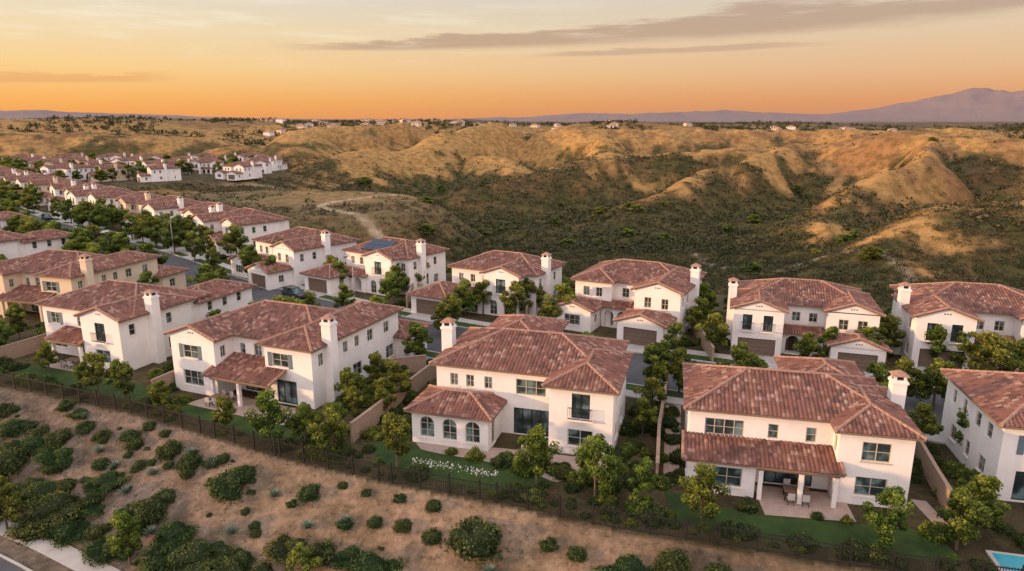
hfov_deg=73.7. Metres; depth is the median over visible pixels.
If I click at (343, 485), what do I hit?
round shrub
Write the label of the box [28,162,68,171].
walls
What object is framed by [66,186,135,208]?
ridge tiles
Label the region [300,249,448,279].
eaves
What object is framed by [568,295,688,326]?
window sills
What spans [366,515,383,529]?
round shrub
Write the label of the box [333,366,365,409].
garden tree
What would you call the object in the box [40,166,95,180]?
walls
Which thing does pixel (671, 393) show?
parkway grass
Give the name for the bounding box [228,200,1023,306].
chaparral brush
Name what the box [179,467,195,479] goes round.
round shrub
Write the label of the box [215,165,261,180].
walls
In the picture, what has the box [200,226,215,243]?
street tree
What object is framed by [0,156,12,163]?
garden tree
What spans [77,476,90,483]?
bank shrub
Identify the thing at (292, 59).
sky
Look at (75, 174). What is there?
garden tree
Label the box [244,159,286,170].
walls
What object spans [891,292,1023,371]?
walls
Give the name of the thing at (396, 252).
tile roof
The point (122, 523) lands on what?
garden tree
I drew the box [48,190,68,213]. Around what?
walls
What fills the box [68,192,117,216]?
walls
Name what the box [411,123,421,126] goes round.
walls
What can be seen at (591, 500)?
garden shrub
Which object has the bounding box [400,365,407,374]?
garden shrub
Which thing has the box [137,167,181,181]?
walls
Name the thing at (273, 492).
agave plant
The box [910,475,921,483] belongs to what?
garden shrub
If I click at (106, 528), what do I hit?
bank shrub
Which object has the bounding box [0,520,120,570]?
sidewalk
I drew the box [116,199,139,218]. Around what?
walls
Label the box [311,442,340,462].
garden shrub
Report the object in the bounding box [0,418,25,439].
round shrub
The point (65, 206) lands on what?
street tree
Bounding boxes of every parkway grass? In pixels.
[0,202,733,364]
[420,351,939,434]
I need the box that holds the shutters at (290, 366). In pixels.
[178,343,292,369]
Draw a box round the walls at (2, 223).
[0,217,21,231]
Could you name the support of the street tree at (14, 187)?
on the ground terrain at (858, 162)
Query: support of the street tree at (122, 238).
on the ground terrain at (858, 162)
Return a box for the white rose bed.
[412,457,497,476]
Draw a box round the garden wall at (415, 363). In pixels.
[384,354,426,372]
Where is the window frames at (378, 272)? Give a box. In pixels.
[341,256,437,294]
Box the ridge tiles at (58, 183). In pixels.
[37,179,84,194]
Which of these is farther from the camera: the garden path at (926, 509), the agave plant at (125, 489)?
the agave plant at (125, 489)
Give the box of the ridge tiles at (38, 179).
[14,176,69,190]
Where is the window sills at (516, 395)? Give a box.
[419,382,624,447]
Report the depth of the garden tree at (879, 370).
65.36 m
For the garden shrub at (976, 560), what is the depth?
42.27 m
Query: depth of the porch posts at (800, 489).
49.10 m
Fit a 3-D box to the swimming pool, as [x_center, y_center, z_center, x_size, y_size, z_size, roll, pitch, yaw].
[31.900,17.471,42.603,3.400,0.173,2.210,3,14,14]
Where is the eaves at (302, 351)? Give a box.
[164,309,431,353]
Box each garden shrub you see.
[0,361,17,368]
[0,367,7,373]
[2,357,13,362]
[6,361,23,371]
[14,372,28,383]
[28,372,38,378]
[31,374,58,389]
[34,326,45,333]
[36,379,56,389]
[63,384,82,395]
[131,397,150,407]
[145,395,160,406]
[147,368,163,380]
[159,361,173,373]
[165,404,181,416]
[167,382,176,391]
[171,393,193,405]
[219,254,228,259]
[271,438,297,452]
[284,419,297,428]
[297,444,316,460]
[302,433,319,446]
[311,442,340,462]
[329,439,344,446]
[333,394,344,403]
[334,443,356,460]
[338,396,349,410]
[354,452,362,458]
[357,383,366,389]
[359,394,378,408]
[360,424,383,441]
[361,383,376,396]
[361,444,376,453]
[362,377,372,383]
[372,457,384,465]
[393,402,409,415]
[394,301,403,305]
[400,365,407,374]
[402,397,412,404]
[404,389,417,397]
[404,464,430,482]
[444,447,458,455]
[464,445,486,462]
[490,451,513,470]
[503,450,513,461]
[503,481,525,499]
[511,460,534,478]
[521,488,546,504]
[523,483,546,493]
[534,460,552,469]
[537,481,548,488]
[540,489,548,497]
[550,462,560,469]
[550,499,561,507]
[552,465,574,481]
[561,461,570,466]
[562,276,569,282]
[564,480,580,493]
[565,502,577,509]
[566,470,586,488]
[567,496,575,501]
[584,476,598,487]
[587,496,598,505]
[594,489,616,506]
[598,475,621,495]
[600,499,620,516]
[614,446,631,462]
[616,463,629,480]
[619,420,640,438]
[619,469,638,490]
[621,442,639,456]
[621,448,631,457]
[622,438,641,451]
[623,493,649,518]
[625,459,640,470]
[626,404,638,417]
[638,425,648,433]
[638,447,651,457]
[639,417,657,427]
[640,500,666,528]
[650,425,666,437]
[650,449,663,460]
[652,475,672,490]
[654,451,669,464]
[658,412,677,416]
[660,434,676,440]
[660,471,676,483]
[662,415,679,428]
[663,436,678,445]
[663,507,675,522]
[664,405,680,417]
[667,447,685,466]
[667,519,681,529]
[671,428,679,432]
[671,433,681,444]
[672,468,684,480]
[672,474,679,484]
[677,336,692,347]
[696,337,700,344]
[697,522,711,533]
[718,518,740,539]
[735,495,759,515]
[737,521,757,541]
[787,531,818,551]
[810,510,825,520]
[836,537,872,562]
[840,514,854,525]
[868,543,895,564]
[881,548,897,565]
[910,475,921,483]
[911,467,921,477]
[912,458,920,468]
[918,520,951,545]
[922,519,942,528]
[928,443,939,449]
[928,448,940,454]
[931,484,955,500]
[933,456,944,465]
[935,556,955,570]
[939,460,967,479]
[940,522,955,542]
[946,553,962,566]
[954,478,969,488]
[955,468,980,482]
[965,557,996,570]
[992,523,1016,536]
[1011,533,1023,549]
[1017,536,1023,551]
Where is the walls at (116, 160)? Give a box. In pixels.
[112,159,139,171]
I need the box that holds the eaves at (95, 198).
[67,192,118,198]
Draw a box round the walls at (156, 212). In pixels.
[122,204,184,228]
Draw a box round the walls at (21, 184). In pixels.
[3,178,27,187]
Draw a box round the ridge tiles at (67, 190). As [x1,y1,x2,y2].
[46,182,105,204]
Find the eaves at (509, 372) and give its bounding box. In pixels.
[404,322,632,422]
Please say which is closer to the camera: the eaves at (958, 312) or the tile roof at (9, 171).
the eaves at (958, 312)
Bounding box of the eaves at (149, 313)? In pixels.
[35,286,256,323]
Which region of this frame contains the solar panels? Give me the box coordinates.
[361,239,396,249]
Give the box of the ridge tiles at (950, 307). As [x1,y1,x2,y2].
[889,281,1023,339]
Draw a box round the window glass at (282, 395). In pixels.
[184,321,414,403]
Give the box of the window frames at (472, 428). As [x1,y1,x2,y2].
[420,373,620,446]
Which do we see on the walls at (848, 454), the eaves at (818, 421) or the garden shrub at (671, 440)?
the eaves at (818, 421)
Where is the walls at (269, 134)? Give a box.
[263,132,274,135]
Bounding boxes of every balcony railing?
[90,332,108,344]
[371,267,382,275]
[493,286,505,294]
[567,407,592,423]
[739,322,774,333]
[922,331,966,344]
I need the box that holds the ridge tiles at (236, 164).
[213,161,260,173]
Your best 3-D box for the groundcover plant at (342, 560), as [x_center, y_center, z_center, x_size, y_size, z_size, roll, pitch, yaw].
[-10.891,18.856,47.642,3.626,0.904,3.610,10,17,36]
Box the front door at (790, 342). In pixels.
[788,336,794,350]
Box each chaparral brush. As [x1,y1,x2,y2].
[123,128,1023,255]
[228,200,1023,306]
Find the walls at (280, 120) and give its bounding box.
[276,119,285,122]
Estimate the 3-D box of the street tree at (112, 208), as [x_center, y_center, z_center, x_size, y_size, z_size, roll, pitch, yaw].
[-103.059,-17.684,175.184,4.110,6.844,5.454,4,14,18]
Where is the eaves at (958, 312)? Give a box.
[890,286,1023,344]
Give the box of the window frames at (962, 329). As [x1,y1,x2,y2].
[906,317,1004,352]
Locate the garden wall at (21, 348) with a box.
[0,333,46,358]
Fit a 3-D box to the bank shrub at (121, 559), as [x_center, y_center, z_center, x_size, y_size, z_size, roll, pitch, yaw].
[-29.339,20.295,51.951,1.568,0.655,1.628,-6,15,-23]
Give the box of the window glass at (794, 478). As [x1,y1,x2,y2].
[698,418,890,494]
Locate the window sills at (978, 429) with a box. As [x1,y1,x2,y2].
[948,401,1023,473]
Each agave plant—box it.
[75,411,86,418]
[91,445,104,453]
[106,460,122,467]
[118,484,132,493]
[141,525,157,535]
[144,466,158,475]
[182,446,195,452]
[221,523,239,534]
[266,487,280,497]
[299,519,317,529]
[336,513,353,523]
[479,562,497,570]
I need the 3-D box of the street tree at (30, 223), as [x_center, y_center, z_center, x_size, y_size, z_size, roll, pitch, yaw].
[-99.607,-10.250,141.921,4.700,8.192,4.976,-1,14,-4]
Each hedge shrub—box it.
[360,465,369,472]
[386,472,396,479]
[467,488,474,494]
[486,489,495,497]
[499,490,505,499]
[513,496,523,503]
[579,511,591,519]
[600,515,609,521]
[610,516,621,523]
[624,518,637,528]
[731,536,741,542]
[769,541,781,548]
[791,545,807,553]
[835,550,848,561]
[869,558,881,565]
[896,561,909,570]
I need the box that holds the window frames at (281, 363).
[183,321,413,404]
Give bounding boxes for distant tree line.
[0,114,1023,145]
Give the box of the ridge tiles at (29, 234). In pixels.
[0,229,71,242]
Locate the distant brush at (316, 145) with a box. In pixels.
[1,120,1019,155]
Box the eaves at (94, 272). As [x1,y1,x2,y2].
[3,256,188,279]
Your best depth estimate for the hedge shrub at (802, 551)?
43.86 m
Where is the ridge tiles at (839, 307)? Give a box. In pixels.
[730,278,892,352]
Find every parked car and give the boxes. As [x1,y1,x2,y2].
[41,213,52,219]
[99,226,108,232]
[281,285,305,298]
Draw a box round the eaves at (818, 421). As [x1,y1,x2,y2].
[684,358,926,441]
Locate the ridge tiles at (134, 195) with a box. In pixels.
[106,191,161,207]
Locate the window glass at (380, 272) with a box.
[339,256,437,293]
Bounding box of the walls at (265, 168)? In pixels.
[255,161,269,173]
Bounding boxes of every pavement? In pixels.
[20,206,914,379]
[426,356,945,443]
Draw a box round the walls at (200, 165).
[188,161,223,173]
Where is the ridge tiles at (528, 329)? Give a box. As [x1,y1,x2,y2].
[403,314,633,421]
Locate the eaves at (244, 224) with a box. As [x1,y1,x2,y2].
[191,215,291,242]
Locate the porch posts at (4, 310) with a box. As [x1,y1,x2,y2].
[0,301,43,321]
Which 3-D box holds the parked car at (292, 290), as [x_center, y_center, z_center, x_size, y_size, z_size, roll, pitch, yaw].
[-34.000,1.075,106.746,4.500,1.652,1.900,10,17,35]
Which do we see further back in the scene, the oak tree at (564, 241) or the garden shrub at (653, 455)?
the oak tree at (564, 241)
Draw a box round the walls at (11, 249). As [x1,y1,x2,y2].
[0,237,71,258]
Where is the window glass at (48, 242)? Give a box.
[32,238,64,247]
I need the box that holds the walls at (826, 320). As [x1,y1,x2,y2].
[731,302,886,364]
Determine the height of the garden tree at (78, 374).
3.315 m
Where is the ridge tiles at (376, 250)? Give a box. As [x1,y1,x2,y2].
[299,236,449,278]
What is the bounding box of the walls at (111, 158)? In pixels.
[96,155,123,162]
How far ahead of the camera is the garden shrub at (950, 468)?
53.40 m
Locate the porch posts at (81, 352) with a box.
[51,343,83,361]
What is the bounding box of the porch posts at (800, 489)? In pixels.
[756,470,838,507]
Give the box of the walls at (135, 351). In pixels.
[42,288,252,369]
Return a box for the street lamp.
[343,256,354,298]
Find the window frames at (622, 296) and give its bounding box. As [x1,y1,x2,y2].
[564,286,687,332]
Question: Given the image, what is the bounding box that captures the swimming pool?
[985,550,1023,570]
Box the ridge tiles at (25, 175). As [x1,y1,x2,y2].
[1,173,48,181]
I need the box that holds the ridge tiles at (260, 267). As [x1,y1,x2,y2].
[227,226,359,273]
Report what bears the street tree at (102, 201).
on the ground terrain at (858, 162)
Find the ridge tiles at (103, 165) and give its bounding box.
[87,163,125,175]
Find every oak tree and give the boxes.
[357,179,366,185]
[358,176,372,183]
[417,196,433,202]
[417,223,438,234]
[435,184,445,191]
[477,228,489,235]
[495,226,507,230]
[548,217,561,225]
[556,238,576,245]
[592,206,608,215]
[620,228,635,236]
[621,201,632,208]
[628,204,644,212]
[658,233,675,240]
[723,224,734,231]
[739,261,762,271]
[746,214,761,222]
[791,184,805,192]
[807,248,821,255]
[835,234,854,244]
[848,229,861,237]
[856,251,884,261]
[863,245,883,259]
[928,137,938,141]
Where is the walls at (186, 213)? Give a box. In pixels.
[150,211,192,238]
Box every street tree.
[0,180,13,189]
[0,185,14,198]
[0,198,15,210]
[0,205,5,211]
[1,214,21,231]
[7,190,22,204]
[7,200,29,214]
[9,184,18,190]
[18,193,29,209]
[18,215,38,230]
[19,216,45,230]
[21,186,30,197]
[22,183,37,193]
[23,194,40,212]
[29,186,43,204]
[29,221,45,231]
[43,220,72,231]
[49,201,61,219]
[50,196,59,209]
[59,199,74,223]
[61,236,100,251]
[63,227,92,244]
[69,205,83,226]
[71,201,100,224]
[84,242,111,254]
[86,224,106,250]
[88,204,112,228]
[94,197,106,205]
[98,231,129,253]
[101,203,115,227]
[104,231,136,252]
[109,208,124,230]
[118,208,131,219]
[118,213,137,239]
[129,217,149,242]
[133,210,151,227]
[136,215,167,246]
[137,242,168,264]
[159,220,188,252]
[160,212,170,235]
[168,214,182,234]
[178,214,195,244]
[184,224,207,249]
[187,263,220,283]
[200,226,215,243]
[201,229,214,249]
[216,224,248,253]
[238,244,261,272]
[271,295,304,303]
[331,260,351,279]
[369,295,400,316]
[453,278,475,314]
[474,279,491,314]
[537,301,563,317]
[542,283,576,305]
[580,331,593,335]
[641,338,675,391]
[716,342,768,367]
[853,326,893,355]
[945,330,985,368]
[953,407,969,444]
[962,330,1023,371]
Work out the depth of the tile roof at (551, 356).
60.08 m
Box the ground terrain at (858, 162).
[0,88,1023,570]
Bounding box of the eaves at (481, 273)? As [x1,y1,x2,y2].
[407,263,565,299]
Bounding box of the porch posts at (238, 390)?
[210,379,271,406]
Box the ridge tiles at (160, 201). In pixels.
[122,195,203,220]
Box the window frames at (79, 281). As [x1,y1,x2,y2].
[9,264,174,310]
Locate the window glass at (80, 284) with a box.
[9,264,174,310]
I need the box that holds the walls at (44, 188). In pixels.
[30,182,49,192]
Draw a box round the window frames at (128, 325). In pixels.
[50,293,240,362]
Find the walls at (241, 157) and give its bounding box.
[237,155,257,160]
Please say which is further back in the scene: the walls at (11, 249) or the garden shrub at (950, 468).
the walls at (11, 249)
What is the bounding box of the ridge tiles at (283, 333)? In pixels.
[163,299,431,386]
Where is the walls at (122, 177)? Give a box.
[88,167,132,181]
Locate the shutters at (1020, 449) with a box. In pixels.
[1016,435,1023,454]
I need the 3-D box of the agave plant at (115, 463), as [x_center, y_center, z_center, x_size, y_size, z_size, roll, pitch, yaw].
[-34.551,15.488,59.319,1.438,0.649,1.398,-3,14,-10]
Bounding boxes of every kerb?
[0,554,32,570]
[19,210,733,365]
[426,350,682,391]
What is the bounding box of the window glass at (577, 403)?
[421,373,591,444]
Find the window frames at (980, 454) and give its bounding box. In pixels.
[950,390,1023,500]
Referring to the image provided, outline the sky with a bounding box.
[0,0,1023,118]
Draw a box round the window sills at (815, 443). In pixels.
[685,414,891,498]
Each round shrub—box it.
[0,401,15,418]
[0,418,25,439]
[0,445,33,475]
[42,427,73,447]
[53,399,77,411]
[54,455,73,469]
[74,420,96,435]
[82,523,104,542]
[90,457,109,471]
[93,427,112,441]
[112,502,136,518]
[121,436,143,451]
[129,494,168,525]
[141,420,156,431]
[152,438,183,461]
[158,429,171,437]
[162,461,174,469]
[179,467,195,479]
[203,477,212,486]
[205,467,246,504]
[240,506,250,515]
[248,528,261,538]
[249,559,274,570]
[294,483,319,503]
[304,536,335,567]
[337,481,347,489]
[360,488,370,497]
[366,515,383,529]
[390,493,406,503]
[391,518,412,534]
[421,527,442,545]
[424,498,442,513]
[439,515,502,565]
[537,536,559,553]
[565,546,587,563]
[653,547,692,570]
[705,562,732,570]
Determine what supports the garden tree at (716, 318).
on the ground terrain at (858, 162)
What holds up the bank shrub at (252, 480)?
on the ground terrain at (858, 162)
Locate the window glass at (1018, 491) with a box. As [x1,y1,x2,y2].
[952,390,1023,498]
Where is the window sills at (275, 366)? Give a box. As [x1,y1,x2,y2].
[183,331,394,387]
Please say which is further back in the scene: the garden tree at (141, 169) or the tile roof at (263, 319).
the garden tree at (141, 169)
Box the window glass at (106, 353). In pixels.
[51,292,239,362]
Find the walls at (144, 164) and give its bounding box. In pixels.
[141,162,188,173]
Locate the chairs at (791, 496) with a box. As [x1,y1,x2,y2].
[783,478,809,507]
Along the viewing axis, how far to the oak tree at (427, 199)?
264.77 m
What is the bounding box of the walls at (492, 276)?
[411,266,561,315]
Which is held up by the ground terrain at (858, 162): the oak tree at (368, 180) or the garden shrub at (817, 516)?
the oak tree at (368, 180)
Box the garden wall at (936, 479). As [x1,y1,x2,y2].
[904,409,968,544]
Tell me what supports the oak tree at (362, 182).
on the ground terrain at (858, 162)
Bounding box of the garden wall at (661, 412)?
[656,375,668,473]
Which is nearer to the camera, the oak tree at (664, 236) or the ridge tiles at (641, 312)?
the ridge tiles at (641, 312)
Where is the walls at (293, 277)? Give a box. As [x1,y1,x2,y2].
[230,240,356,289]
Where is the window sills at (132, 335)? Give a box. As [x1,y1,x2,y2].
[51,300,242,364]
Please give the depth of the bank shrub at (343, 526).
49.68 m
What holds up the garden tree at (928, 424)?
on the ground terrain at (858, 162)
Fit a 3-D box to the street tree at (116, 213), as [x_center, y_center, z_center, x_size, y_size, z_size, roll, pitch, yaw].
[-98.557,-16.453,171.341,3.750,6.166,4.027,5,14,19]
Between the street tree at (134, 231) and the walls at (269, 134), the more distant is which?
the walls at (269, 134)
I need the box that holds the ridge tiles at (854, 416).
[681,355,927,476]
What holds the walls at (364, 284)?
on the ground terrain at (858, 162)
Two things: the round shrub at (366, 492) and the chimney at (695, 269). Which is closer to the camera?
the round shrub at (366, 492)
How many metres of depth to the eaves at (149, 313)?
79.83 m
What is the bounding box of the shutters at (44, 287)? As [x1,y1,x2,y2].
[42,281,59,291]
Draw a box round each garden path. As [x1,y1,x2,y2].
[663,405,680,484]
[911,499,947,523]
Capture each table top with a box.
[64,357,79,361]
[209,393,229,398]
[782,484,810,494]
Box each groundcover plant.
[0,481,34,510]
[3,523,49,547]
[7,490,85,534]
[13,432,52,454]
[15,480,70,509]
[31,445,74,467]
[32,517,94,550]
[78,534,124,569]
[88,472,130,495]
[131,542,186,570]
[148,519,198,552]
[160,538,235,570]
[211,549,253,570]
[261,533,307,567]
[326,545,375,569]
[346,550,408,570]
[591,551,658,570]
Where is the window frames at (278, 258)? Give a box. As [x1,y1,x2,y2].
[236,245,345,282]
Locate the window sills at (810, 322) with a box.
[731,320,848,357]
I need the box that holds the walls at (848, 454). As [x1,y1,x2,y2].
[684,409,915,508]
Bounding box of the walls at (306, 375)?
[170,313,426,408]
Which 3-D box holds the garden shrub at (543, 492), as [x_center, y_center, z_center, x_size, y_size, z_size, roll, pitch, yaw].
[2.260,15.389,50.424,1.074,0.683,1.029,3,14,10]
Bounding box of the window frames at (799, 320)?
[742,311,867,330]
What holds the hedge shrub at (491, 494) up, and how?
on the ground terrain at (858, 162)
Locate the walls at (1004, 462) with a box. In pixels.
[939,379,1023,502]
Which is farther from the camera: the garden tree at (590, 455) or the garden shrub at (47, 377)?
the garden shrub at (47, 377)
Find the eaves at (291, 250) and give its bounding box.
[228,240,359,274]
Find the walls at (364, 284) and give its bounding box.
[304,251,445,296]
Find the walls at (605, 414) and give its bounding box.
[412,332,625,454]
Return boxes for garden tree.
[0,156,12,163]
[0,160,11,165]
[0,319,15,345]
[0,475,22,529]
[3,302,26,340]
[7,159,26,168]
[15,228,28,233]
[31,340,58,371]
[32,160,43,168]
[53,170,68,177]
[71,170,81,178]
[72,361,90,388]
[76,351,111,397]
[87,153,95,158]
[93,169,107,183]
[104,359,135,399]
[105,510,142,565]
[106,167,118,180]
[120,164,136,179]
[134,165,146,176]
[137,270,159,284]
[146,380,172,411]
[163,154,171,158]
[174,160,189,174]
[180,231,204,261]
[188,163,194,173]
[196,271,216,283]
[204,246,221,270]
[205,309,220,317]
[211,395,236,429]
[212,161,221,171]
[215,267,229,279]
[228,156,239,161]
[243,387,292,448]
[264,255,277,269]
[284,542,322,570]
[287,401,320,443]
[304,290,320,305]
[306,401,348,453]
[323,254,337,264]
[331,283,356,307]
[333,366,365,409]
[346,385,363,418]
[363,352,388,383]
[373,377,398,410]
[373,412,411,467]
[377,271,405,304]
[382,359,411,392]
[385,265,409,290]
[401,321,433,354]
[415,262,429,286]
[430,302,455,329]
[435,293,461,321]
[459,289,481,316]
[499,280,526,313]
[513,423,562,484]
[523,277,545,307]
[555,282,574,297]
[572,433,622,496]
[627,456,660,495]
[630,397,658,435]
[632,376,666,409]
[649,361,668,399]
[663,321,688,352]
[669,347,696,391]
[676,462,730,520]
[684,296,715,328]
[694,312,729,347]
[698,282,716,314]
[705,282,715,308]
[793,331,825,357]
[816,326,839,356]
[861,485,914,550]
[862,361,888,382]
[878,313,905,346]
[878,381,888,386]
[885,357,921,396]
[907,402,943,435]
[912,357,955,409]
[925,324,947,363]
[934,487,993,549]
[954,474,1010,531]
[997,338,1023,371]
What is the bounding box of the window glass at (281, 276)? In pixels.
[236,245,345,281]
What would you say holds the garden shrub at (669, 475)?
on the ground terrain at (858, 162)
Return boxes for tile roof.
[0,169,22,174]
[0,212,23,218]
[0,229,69,241]
[0,250,186,301]
[4,173,49,189]
[7,154,46,157]
[7,172,32,175]
[18,176,68,193]
[20,156,58,166]
[26,159,67,169]
[34,180,83,196]
[35,280,254,344]
[45,163,96,174]
[49,183,106,203]
[55,153,82,156]
[62,157,95,160]
[71,186,133,197]
[87,160,108,164]
[89,163,128,175]
[97,153,126,161]
[115,192,163,202]
[116,156,155,165]
[127,195,202,219]
[137,154,162,156]
[138,163,179,175]
[144,159,185,163]
[152,202,237,226]
[168,156,196,160]
[190,301,430,385]
[194,158,223,168]
[195,153,218,155]
[197,208,290,241]
[200,156,227,159]
[219,161,258,173]
[238,227,357,272]
[240,153,265,156]
[247,158,268,162]
[253,156,285,163]
[302,237,446,277]
[405,316,632,420]
[409,251,565,298]
[557,260,705,327]
[682,357,923,474]
[730,279,890,349]
[891,283,1023,342]
[942,370,1023,427]
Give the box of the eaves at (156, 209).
[123,204,187,221]
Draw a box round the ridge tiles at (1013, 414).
[940,368,1023,426]
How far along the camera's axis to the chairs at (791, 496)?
48.99 m
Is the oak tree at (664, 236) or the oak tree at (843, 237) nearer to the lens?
the oak tree at (843, 237)
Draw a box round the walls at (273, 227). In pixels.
[191,216,288,255]
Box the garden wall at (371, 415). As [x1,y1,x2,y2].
[349,364,436,442]
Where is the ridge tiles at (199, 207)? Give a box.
[169,201,238,218]
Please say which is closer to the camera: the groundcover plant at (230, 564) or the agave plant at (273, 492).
the groundcover plant at (230, 564)
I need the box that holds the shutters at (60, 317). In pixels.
[46,311,62,324]
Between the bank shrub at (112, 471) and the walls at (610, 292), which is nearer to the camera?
the bank shrub at (112, 471)
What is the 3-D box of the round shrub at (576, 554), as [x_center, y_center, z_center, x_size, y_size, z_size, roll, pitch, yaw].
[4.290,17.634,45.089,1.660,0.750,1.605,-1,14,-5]
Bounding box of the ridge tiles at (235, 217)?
[190,207,291,241]
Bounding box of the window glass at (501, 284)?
[456,272,554,313]
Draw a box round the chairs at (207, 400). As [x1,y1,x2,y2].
[205,389,233,408]
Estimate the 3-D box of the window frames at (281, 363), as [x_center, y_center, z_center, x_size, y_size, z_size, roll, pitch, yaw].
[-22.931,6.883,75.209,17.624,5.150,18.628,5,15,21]
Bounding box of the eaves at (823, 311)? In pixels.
[731,301,890,352]
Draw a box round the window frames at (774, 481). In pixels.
[697,417,891,496]
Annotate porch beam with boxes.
[0,295,53,303]
[45,339,82,346]
[202,372,285,388]
[683,458,844,478]
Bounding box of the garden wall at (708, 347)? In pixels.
[691,318,714,361]
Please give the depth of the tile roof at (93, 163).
342.76 m
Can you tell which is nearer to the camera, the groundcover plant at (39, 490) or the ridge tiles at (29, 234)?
the groundcover plant at (39, 490)
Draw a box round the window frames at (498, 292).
[459,272,555,314]
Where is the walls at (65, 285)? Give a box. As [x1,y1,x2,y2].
[0,257,185,314]
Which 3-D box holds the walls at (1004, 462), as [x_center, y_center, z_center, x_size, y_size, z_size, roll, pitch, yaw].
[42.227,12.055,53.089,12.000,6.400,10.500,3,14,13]
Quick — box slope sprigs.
[0,397,763,570]
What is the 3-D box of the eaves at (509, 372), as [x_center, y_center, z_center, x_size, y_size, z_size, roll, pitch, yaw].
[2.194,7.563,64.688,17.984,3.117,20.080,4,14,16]
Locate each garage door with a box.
[190,170,216,173]
[228,175,234,179]
[252,273,265,287]
[309,278,326,292]
[417,299,441,314]
[623,327,656,345]
[917,348,961,368]
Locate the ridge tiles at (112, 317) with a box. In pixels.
[34,278,256,344]
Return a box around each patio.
[45,360,104,371]
[187,393,296,424]
[416,443,621,481]
[754,485,855,521]
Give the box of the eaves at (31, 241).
[0,236,68,242]
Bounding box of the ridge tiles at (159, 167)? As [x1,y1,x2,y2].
[136,163,181,175]
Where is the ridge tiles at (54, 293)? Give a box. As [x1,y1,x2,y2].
[0,249,188,299]
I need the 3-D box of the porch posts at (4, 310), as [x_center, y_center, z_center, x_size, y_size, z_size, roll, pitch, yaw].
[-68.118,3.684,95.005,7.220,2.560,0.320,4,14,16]
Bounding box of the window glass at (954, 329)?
[906,318,1003,352]
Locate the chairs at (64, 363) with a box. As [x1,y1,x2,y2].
[60,354,79,368]
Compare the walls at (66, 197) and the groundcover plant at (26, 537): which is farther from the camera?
the walls at (66, 197)
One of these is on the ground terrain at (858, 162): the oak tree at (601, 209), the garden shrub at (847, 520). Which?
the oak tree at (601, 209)
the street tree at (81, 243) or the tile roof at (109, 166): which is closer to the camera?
the street tree at (81, 243)
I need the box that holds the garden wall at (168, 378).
[150,370,174,385]
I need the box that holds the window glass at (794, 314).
[743,312,867,330]
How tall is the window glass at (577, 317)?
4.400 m
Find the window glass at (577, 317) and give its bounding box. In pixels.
[565,286,687,333]
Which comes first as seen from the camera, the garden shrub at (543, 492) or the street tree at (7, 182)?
the garden shrub at (543, 492)
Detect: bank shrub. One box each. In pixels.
[0,439,22,450]
[1,439,19,449]
[11,406,20,411]
[17,477,47,492]
[18,420,39,432]
[24,425,50,436]
[34,444,52,456]
[38,464,63,475]
[55,477,77,492]
[62,407,89,420]
[74,489,106,511]
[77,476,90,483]
[77,504,105,517]
[81,478,94,494]
[97,436,108,444]
[100,470,117,475]
[101,522,113,532]
[115,429,142,442]
[115,548,134,561]
[122,451,132,458]
[126,521,151,536]
[128,467,136,473]
[131,458,146,470]
[145,459,156,465]
[152,487,175,504]
[173,452,202,470]
[202,457,217,469]
[209,540,231,554]
[215,452,230,464]
[226,549,235,555]
[227,545,257,566]
[232,464,256,484]
[244,489,256,494]
[247,478,256,483]
[247,520,261,531]
[284,498,296,508]
[335,516,354,532]
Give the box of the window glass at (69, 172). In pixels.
[43,170,92,178]
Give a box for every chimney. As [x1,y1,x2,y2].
[52,175,57,182]
[69,162,73,177]
[70,179,75,185]
[77,253,94,286]
[91,182,96,188]
[114,162,118,180]
[142,289,166,363]
[144,191,150,199]
[163,162,167,180]
[177,196,183,214]
[208,204,215,211]
[215,202,222,211]
[251,161,254,178]
[274,155,277,170]
[319,314,340,401]
[320,229,330,264]
[415,238,426,287]
[440,317,456,350]
[541,252,551,301]
[689,263,701,328]
[726,277,738,340]
[887,370,910,408]
[891,282,911,354]
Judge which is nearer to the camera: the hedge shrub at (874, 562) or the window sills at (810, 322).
the hedge shrub at (874, 562)
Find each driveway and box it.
[66,221,92,224]
[130,237,150,241]
[162,245,203,252]
[182,253,210,259]
[304,290,326,296]
[405,313,436,320]
[627,344,650,354]
[734,355,777,368]
[864,372,884,375]
[914,366,947,386]
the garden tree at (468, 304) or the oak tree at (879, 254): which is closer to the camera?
the garden tree at (468, 304)
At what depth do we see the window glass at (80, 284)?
98.98 m
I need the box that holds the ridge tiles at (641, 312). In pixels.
[555,258,706,328]
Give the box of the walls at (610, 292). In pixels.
[554,279,701,341]
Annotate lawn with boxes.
[13,363,147,400]
[159,399,303,442]
[372,429,553,491]
[665,492,956,561]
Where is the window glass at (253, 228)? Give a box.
[194,223,265,246]
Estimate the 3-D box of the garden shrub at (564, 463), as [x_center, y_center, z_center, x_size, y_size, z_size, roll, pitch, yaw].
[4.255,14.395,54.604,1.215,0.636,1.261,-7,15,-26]
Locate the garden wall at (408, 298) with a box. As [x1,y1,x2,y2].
[406,283,413,307]
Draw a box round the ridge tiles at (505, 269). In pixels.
[406,250,566,294]
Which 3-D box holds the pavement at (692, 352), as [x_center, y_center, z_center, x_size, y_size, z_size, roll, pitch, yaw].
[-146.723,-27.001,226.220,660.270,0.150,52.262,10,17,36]
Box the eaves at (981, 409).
[940,371,1023,429]
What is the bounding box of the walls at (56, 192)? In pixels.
[34,186,64,205]
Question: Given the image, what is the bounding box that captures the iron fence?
[0,373,1023,570]
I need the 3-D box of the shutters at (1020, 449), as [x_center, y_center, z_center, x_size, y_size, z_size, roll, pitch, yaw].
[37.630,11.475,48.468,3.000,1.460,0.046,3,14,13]
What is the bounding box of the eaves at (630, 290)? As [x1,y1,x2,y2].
[558,274,705,328]

